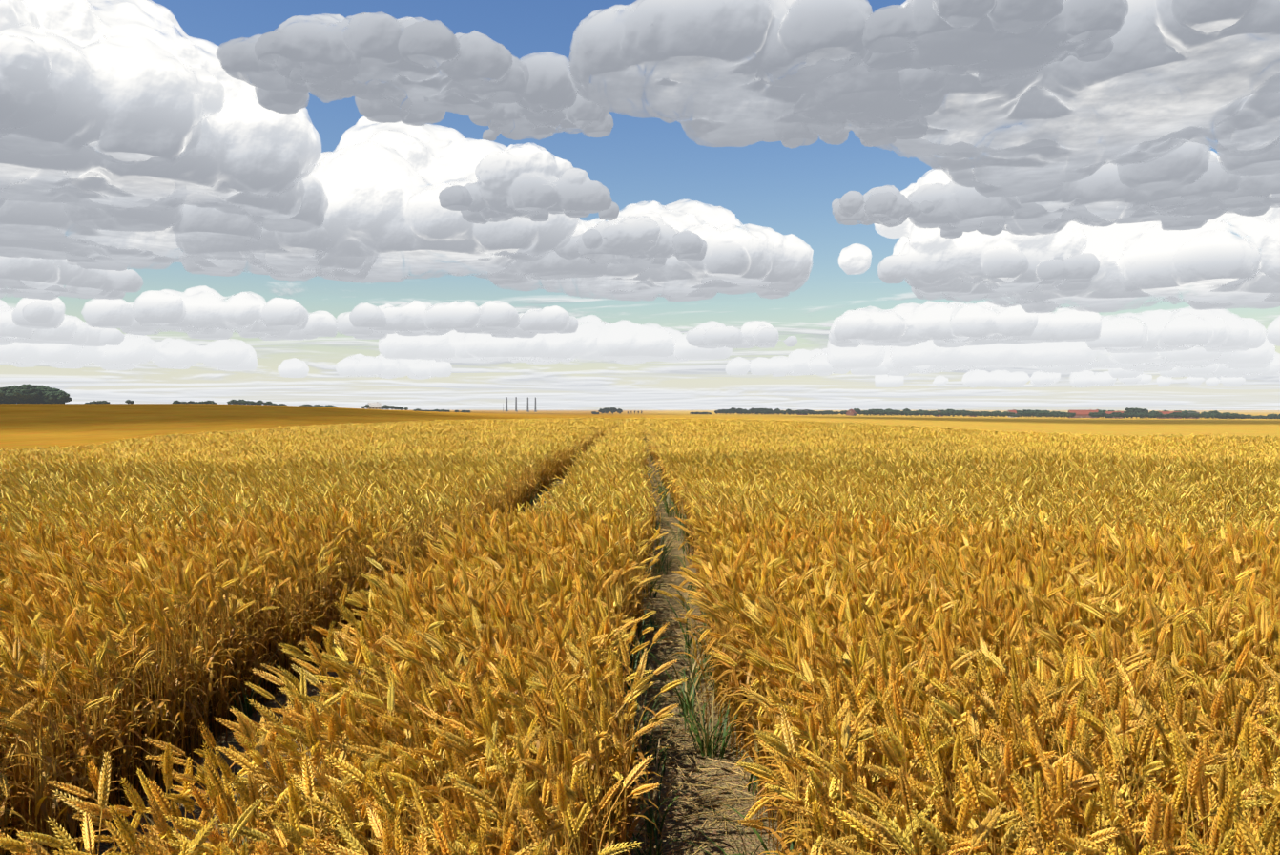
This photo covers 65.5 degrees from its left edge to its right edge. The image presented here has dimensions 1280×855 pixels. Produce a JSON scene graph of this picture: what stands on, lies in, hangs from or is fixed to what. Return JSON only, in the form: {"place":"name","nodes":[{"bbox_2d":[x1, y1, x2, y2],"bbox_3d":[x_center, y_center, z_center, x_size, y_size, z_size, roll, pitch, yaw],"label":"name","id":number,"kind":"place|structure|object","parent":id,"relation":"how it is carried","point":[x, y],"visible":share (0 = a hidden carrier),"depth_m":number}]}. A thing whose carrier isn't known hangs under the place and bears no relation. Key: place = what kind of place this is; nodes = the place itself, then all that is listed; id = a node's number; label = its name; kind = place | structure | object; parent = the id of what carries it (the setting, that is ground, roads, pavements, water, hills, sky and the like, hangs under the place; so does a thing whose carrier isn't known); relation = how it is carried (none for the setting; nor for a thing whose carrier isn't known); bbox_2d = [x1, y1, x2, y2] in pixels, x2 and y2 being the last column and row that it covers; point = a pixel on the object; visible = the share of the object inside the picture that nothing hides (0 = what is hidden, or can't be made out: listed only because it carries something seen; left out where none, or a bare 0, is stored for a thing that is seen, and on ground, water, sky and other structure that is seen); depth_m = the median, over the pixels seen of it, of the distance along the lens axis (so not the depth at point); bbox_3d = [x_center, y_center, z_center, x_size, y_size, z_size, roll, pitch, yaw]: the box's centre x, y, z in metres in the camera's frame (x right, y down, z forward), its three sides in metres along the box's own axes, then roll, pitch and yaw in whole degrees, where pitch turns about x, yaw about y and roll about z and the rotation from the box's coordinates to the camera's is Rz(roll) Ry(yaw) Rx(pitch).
{"place":"outdoors","nodes":[
{"label":"outdoors","id":0,"kind":"place"},
{"bbox_2d":[0,0,62,138],"bbox_3d":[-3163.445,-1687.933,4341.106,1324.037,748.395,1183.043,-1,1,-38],"label":"cloud","id":1,"kind":"structure","parent":0,"point":[33,94],"depth_m":4335.31},
{"bbox_2d":[0,299,124,346],"bbox_3d":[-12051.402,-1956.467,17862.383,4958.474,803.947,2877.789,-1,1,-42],"label":"cloud","id":2,"kind":"structure","parent":0,"point":[73,330],"depth_m":18162.36},
{"bbox_2d":[0,255,143,300],"bbox_3d":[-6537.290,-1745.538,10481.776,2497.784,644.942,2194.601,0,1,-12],"label":"cloud","id":3,"kind":"structure","parent":0,"point":[38,278],"depth_m":10277.34},
{"bbox_2d":[0,332,257,371],"bbox_3d":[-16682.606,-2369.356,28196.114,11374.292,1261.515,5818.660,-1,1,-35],"label":"cloud","id":4,"kind":"structure","parent":0,"point":[130,351],"depth_m":27848.60},
{"bbox_2d":[0,0,328,232],"bbox_3d":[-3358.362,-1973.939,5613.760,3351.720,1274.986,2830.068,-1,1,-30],"label":"cloud","id":5,"kind":"structure","parent":0,"point":[144,100],"depth_m":5374.33},
{"bbox_2d":[0,168,379,281],"bbox_3d":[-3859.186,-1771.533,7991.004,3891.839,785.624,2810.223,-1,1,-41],"label":"cloud","id":6,"kind":"structure","parent":0,"point":[33,229],"depth_m":7767.69},
{"bbox_2d":[11,285,387,340],"bbox_3d":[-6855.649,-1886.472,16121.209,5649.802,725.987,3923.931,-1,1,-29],"label":"cloud","id":7,"kind":"structure","parent":0,"point":[203,312],"depth_m":15118.80},
{"bbox_2d":[276,50,381,98],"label":"cloud","id":8,"kind":"structure","parent":0,"point":[305,87],"depth_m":3883.91},
{"bbox_2d":[277,353,452,379],"bbox_3d":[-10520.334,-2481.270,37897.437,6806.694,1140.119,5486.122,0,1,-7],"label":"cloud","id":9,"kind":"structure","parent":0,"point":[367,366],"depth_m":37154.82},
{"bbox_2d":[216,12,529,125],"bbox_3d":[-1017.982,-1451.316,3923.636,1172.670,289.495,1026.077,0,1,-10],"label":"cloud","id":10,"kind":"structure","parent":0,"point":[434,72],"depth_m":3678.72},
{"bbox_2d":[175,116,607,283],"bbox_3d":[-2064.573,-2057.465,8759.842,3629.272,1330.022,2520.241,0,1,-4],"label":"cloud","id":11,"kind":"structure","parent":0,"point":[375,178],"depth_m":7863.51},
{"bbox_2d":[349,300,578,337],"bbox_3d":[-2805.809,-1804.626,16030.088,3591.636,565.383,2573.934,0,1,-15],"label":"cloud","id":12,"kind":"structure","parent":0,"point":[498,319],"depth_m":15517.96},
{"bbox_2d":[438,143,619,224],"bbox_3d":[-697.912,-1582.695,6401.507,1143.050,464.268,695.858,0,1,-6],"label":"cloud","id":13,"kind":"structure","parent":0,"point":[533,182],"depth_m":6160.67},
{"bbox_2d":[468,93,613,141],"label":"cloud","id":14,"kind":"structure","parent":0,"point":[589,118],"depth_m":4331.43},
{"bbox_2d":[378,312,732,364],"bbox_3d":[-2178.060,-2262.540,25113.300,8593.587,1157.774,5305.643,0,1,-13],"label":"cloud","id":15,"kind":"structure","parent":0,"point":[595,338],"depth_m":23854.25},
{"bbox_2d":[554,210,706,268],"bbox_3d":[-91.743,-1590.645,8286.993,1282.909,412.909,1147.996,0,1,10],"label":"cloud","id":16,"kind":"structure","parent":0,"point":[649,239],"depth_m":8031.96},
{"bbox_2d":[0,403,1279,854],"bbox_3d":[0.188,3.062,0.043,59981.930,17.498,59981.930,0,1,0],"label":"ground","id":17,"kind":"structure","parent":0,"point":[25,426],"depth_m":254.64},
{"bbox_2d":[0,395,9,403],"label":"round tree","id":18,"kind":"object","parent":17,"relation":"on","point":[2,401],"visible":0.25,"depth_m":786.54},
{"bbox_2d":[0,386,14,401],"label":"round tree","id":19,"kind":"object","parent":17,"relation":"on","point":[4,388],"visible":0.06,"depth_m":785.11},
{"bbox_2d":[0,388,23,403],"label":"round tree","id":20,"kind":"object","parent":17,"relation":"on","point":[7,392],"visible":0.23,"depth_m":781.32},
{"bbox_2d":[5,384,42,403],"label":"round tree","id":21,"kind":"object","parent":17,"relation":"on","point":[10,397],"visible":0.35,"depth_m":785.52},
{"bbox_2d":[12,386,43,403],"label":"round tree","id":22,"kind":"object","parent":17,"relation":"on","point":[23,392],"visible":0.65,"depth_m":783.49},
{"bbox_2d":[27,383,52,389],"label":"round tree","id":23,"kind":"object","parent":17,"relation":"on","point":[39,387],"visible":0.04,"depth_m":806.97},
{"bbox_2d":[37,387,63,403],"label":"round tree","id":24,"kind":"object","parent":17,"relation":"on","point":[49,390],"visible":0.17,"depth_m":800.35},
{"bbox_2d":[40,391,69,403],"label":"round tree","id":25,"kind":"object","parent":17,"relation":"on","point":[51,397],"visible":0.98,"depth_m":794.08},
{"bbox_2d":[49,396,72,403],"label":"round tree","id":26,"kind":"object","parent":17,"relation":"on","point":[68,399],"visible":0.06,"depth_m":803.79},
{"bbox_2d":[229,399,238,404],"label":"round tree","id":27,"kind":"object","parent":17,"relation":"on","point":[234,402],"visible":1,"depth_m":1023.33},
{"bbox_2d":[367,401,381,409],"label":"house","id":28,"kind":"structure","parent":17,"relation":"on","point":[375,405],"depth_m":1146.87},
{"bbox_2d":[505,396,508,411],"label":"chimney stack","id":29,"kind":"object","parent":17,"relation":"on","point":[506,403],"visible":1,"depth_m":2673.69},
{"bbox_2d":[515,396,517,411],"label":"chimney stack","id":30,"kind":"object","parent":17,"relation":"on","point":[516,403],"visible":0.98,"depth_m":2676.94},
{"bbox_2d":[608,407,617,413],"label":"round tree","id":31,"kind":"object","parent":17,"relation":"on","point":[612,410],"visible":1,"depth_m":1482.37},
{"bbox_2d":[846,409,856,415],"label":"building","id":32,"kind":"structure","parent":17,"relation":"on","point":[851,412],"depth_m":1340.34},
{"bbox_2d":[853,408,861,413],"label":"round tree","id":33,"kind":"object","parent":17,"relation":"on","point":[857,410],"visible":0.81,"depth_m":1391.40},
{"bbox_2d":[872,409,880,414],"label":"round tree","id":34,"kind":"object","parent":17,"relation":"on","point":[876,412],"visible":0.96,"depth_m":1285.44},
{"bbox_2d":[879,410,887,415],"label":"round tree","id":35,"kind":"object","parent":17,"relation":"on","point":[883,412],"visible":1,"depth_m":1282.54},
{"bbox_2d":[971,411,979,416],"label":"round tree","id":36,"kind":"object","parent":17,"relation":"on","point":[975,413],"visible":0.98,"depth_m":1248.32},
{"bbox_2d":[1007,409,1016,417],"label":"house","id":37,"kind":"structure","parent":17,"relation":"on","point":[1013,410],"depth_m":1290.04},
{"bbox_2d":[1021,411,1029,416],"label":"round tree","id":38,"kind":"object","parent":17,"relation":"on","point":[1024,414],"visible":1,"depth_m":1221.69},
{"bbox_2d":[1038,411,1048,417],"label":"round tree","id":39,"kind":"object","parent":17,"relation":"on","point":[1042,414],"visible":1,"depth_m":1213.61},
{"bbox_2d":[1047,412,1054,416],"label":"round tree","id":40,"kind":"object","parent":17,"relation":"on","point":[1050,414],"visible":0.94,"depth_m":1217.15},
{"bbox_2d":[1067,409,1098,417],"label":"house","id":41,"kind":"structure","parent":17,"relation":"on","point":[1082,413],"depth_m":1247.35},
{"bbox_2d":[1088,412,1096,416],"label":"round tree","id":42,"kind":"object","parent":17,"relation":"on","point":[1091,414],"visible":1,"depth_m":1207.13},
{"bbox_2d":[1105,411,1123,418],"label":"house","id":43,"kind":"structure","parent":17,"relation":"on","point":[1108,412],"depth_m":1239.53},
{"bbox_2d":[1114,412,1124,418],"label":"round tree","id":44,"kind":"object","parent":17,"relation":"on","point":[1119,414],"visible":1,"depth_m":1183.21},
{"bbox_2d":[1124,407,1136,412],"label":"round tree","id":45,"kind":"object","parent":17,"relation":"on","point":[1127,409],"visible":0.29,"depth_m":1260.52},
{"bbox_2d":[1130,408,1139,412],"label":"round tree","id":46,"kind":"object","parent":17,"relation":"on","point":[1132,410],"visible":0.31,"depth_m":1251.37},
{"bbox_2d":[1136,412,1144,418],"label":"round tree","id":47,"kind":"object","parent":17,"relation":"on","point":[1140,415],"visible":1,"depth_m":1193.91},
{"bbox_2d":[1135,408,1148,412],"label":"round tree","id":48,"kind":"object","parent":17,"relation":"on","point":[1142,410],"visible":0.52,"depth_m":1241.83},
{"bbox_2d":[1156,410,1181,418],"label":"house","id":49,"kind":"structure","parent":17,"relation":"on","point":[1166,412],"depth_m":1216.39},
{"bbox_2d":[1169,412,1178,417],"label":"round tree","id":50,"kind":"object","parent":17,"relation":"on","point":[1174,415],"visible":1,"depth_m":1153.52},
{"bbox_2d":[1178,412,1187,418],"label":"round tree","id":51,"kind":"object","parent":17,"relation":"on","point":[1183,415],"visible":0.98,"depth_m":1159.26},
{"bbox_2d":[1192,412,1201,418],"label":"round tree","id":52,"kind":"object","parent":17,"relation":"on","point":[1196,415],"visible":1,"depth_m":1142.50},
{"bbox_2d":[1221,412,1230,418],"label":"round tree","id":53,"kind":"object","parent":17,"relation":"on","point":[1226,415],"visible":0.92,"depth_m":1131.62},
{"bbox_2d":[1229,412,1238,417],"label":"round tree","id":54,"kind":"object","parent":17,"relation":"on","point":[1233,415],"visible":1,"depth_m":1124.43},
{"bbox_2d":[1237,413,1247,418],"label":"building","id":55,"kind":"structure","parent":17,"relation":"on","point":[1242,416],"depth_m":1198.86},
{"bbox_2d":[1265,413,1276,418],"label":"building","id":56,"kind":"structure","parent":17,"relation":"on","point":[1272,416],"depth_m":1167.10},
{"bbox_2d":[0,0,1279,410],"label":"sky","id":57,"kind":"structure","parent":0,"point":[785,190]},
{"bbox_2d":[486,199,813,301],"bbox_3d":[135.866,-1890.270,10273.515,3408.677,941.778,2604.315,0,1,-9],"label":"cloud","id":58,"kind":"structure","parent":0,"point":[769,262],"depth_m":9742.61},
{"bbox_2d":[516,0,937,146],"bbox_3d":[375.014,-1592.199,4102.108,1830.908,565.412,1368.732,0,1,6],"label":"cloud","id":59,"kind":"structure","parent":0,"point":[726,72],"depth_m":3703.16},
{"bbox_2d":[685,320,797,348],"bbox_3d":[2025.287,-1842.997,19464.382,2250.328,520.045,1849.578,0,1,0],"label":"cloud","id":60,"kind":"structure","parent":0,"point":[764,334],"depth_m":19217.25},
{"bbox_2d":[725,348,908,376],"bbox_3d":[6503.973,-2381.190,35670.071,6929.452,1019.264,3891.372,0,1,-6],"label":"cloud","id":61,"kind":"structure","parent":0,"point":[800,361],"depth_m":35176.73},
{"bbox_2d":[773,106,928,148],"bbox_3d":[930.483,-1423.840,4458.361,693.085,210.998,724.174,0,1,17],"label":"cloud","id":62,"kind":"structure","parent":0,"point":[802,135],"depth_m":4539.27},
{"bbox_2d":[831,185,934,227],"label":"cloud","id":63,"kind":"structure","parent":0,"point":[889,205],"depth_m":6446.17},
{"bbox_2d":[954,411,962,415],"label":"round tree","id":64,"kind":"object","parent":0,"point":[958,413],"visible":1,"depth_m":1250.79},
{"bbox_2d":[828,300,1101,347],"bbox_3d":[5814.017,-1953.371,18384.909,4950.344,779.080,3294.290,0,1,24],"label":"cloud","id":65,"kind":"structure","parent":0,"point":[950,324],"depth_m":17619.27},
{"bbox_2d":[837,168,1099,301],"bbox_3d":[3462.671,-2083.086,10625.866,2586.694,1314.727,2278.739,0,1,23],"label":"cloud","id":66,"kind":"structure","parent":0,"point":[929,263],"depth_m":9854.23},
{"bbox_2d":[862,0,1128,100],"bbox_3d":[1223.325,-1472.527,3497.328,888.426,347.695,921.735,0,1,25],"label":"cloud","id":67,"kind":"structure","parent":0,"point":[1024,30],"depth_m":3352.57},
{"bbox_2d":[805,0,1279,197],"bbox_3d":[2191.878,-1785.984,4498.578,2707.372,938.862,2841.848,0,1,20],"label":"cloud","id":68,"kind":"structure","parent":0,"point":[1159,94],"depth_m":4328.38},
{"bbox_2d":[825,315,1276,373],"bbox_3d":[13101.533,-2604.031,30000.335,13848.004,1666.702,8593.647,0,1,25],"label":"cloud","id":69,"kind":"structure","parent":0,"point":[929,357],"depth_m":28085.30},
{"bbox_2d":[874,369,1279,387],"bbox_3d":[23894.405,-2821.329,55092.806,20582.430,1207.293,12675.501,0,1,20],"label":"cloud","id":70,"kind":"structure","parent":0,"point":[1006,378],"depth_m":52950.72},
{"bbox_2d":[907,153,1269,238],"bbox_3d":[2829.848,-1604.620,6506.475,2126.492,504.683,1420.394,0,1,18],"label":"cloud","id":71,"kind":"structure","parent":0,"point":[1103,196],"depth_m":6466.06},
{"bbox_2d":[1127,412,1135,417],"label":"round tree","id":72,"kind":"object","parent":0,"point":[1130,415],"visible":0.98,"depth_m":1180.57},
{"bbox_2d":[983,206,1279,312],"bbox_3d":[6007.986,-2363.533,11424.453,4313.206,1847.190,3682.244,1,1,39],"label":"cloud","id":73,"kind":"structure","parent":0,"point":[1215,263],"depth_m":10459.49},
{"bbox_2d":[1085,306,1279,352],"bbox_3d":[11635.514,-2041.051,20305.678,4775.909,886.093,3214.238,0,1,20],"label":"cloud","id":74,"kind":"structure","parent":0,"point":[1217,330],"depth_m":19695.33},
{"bbox_2d":[1108,351,1279,378],"bbox_3d":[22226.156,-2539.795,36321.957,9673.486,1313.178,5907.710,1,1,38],"label":"cloud","id":75,"kind":"structure","parent":0,"point":[1272,368],"depth_m":36460.77},
{"bbox_2d":[1154,150,1279,216],"bbox_3d":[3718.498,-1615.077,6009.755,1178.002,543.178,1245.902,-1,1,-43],"label":"cloud","id":76,"kind":"structure","parent":0,"point":[1216,178],"depth_m":5769.98}
]}

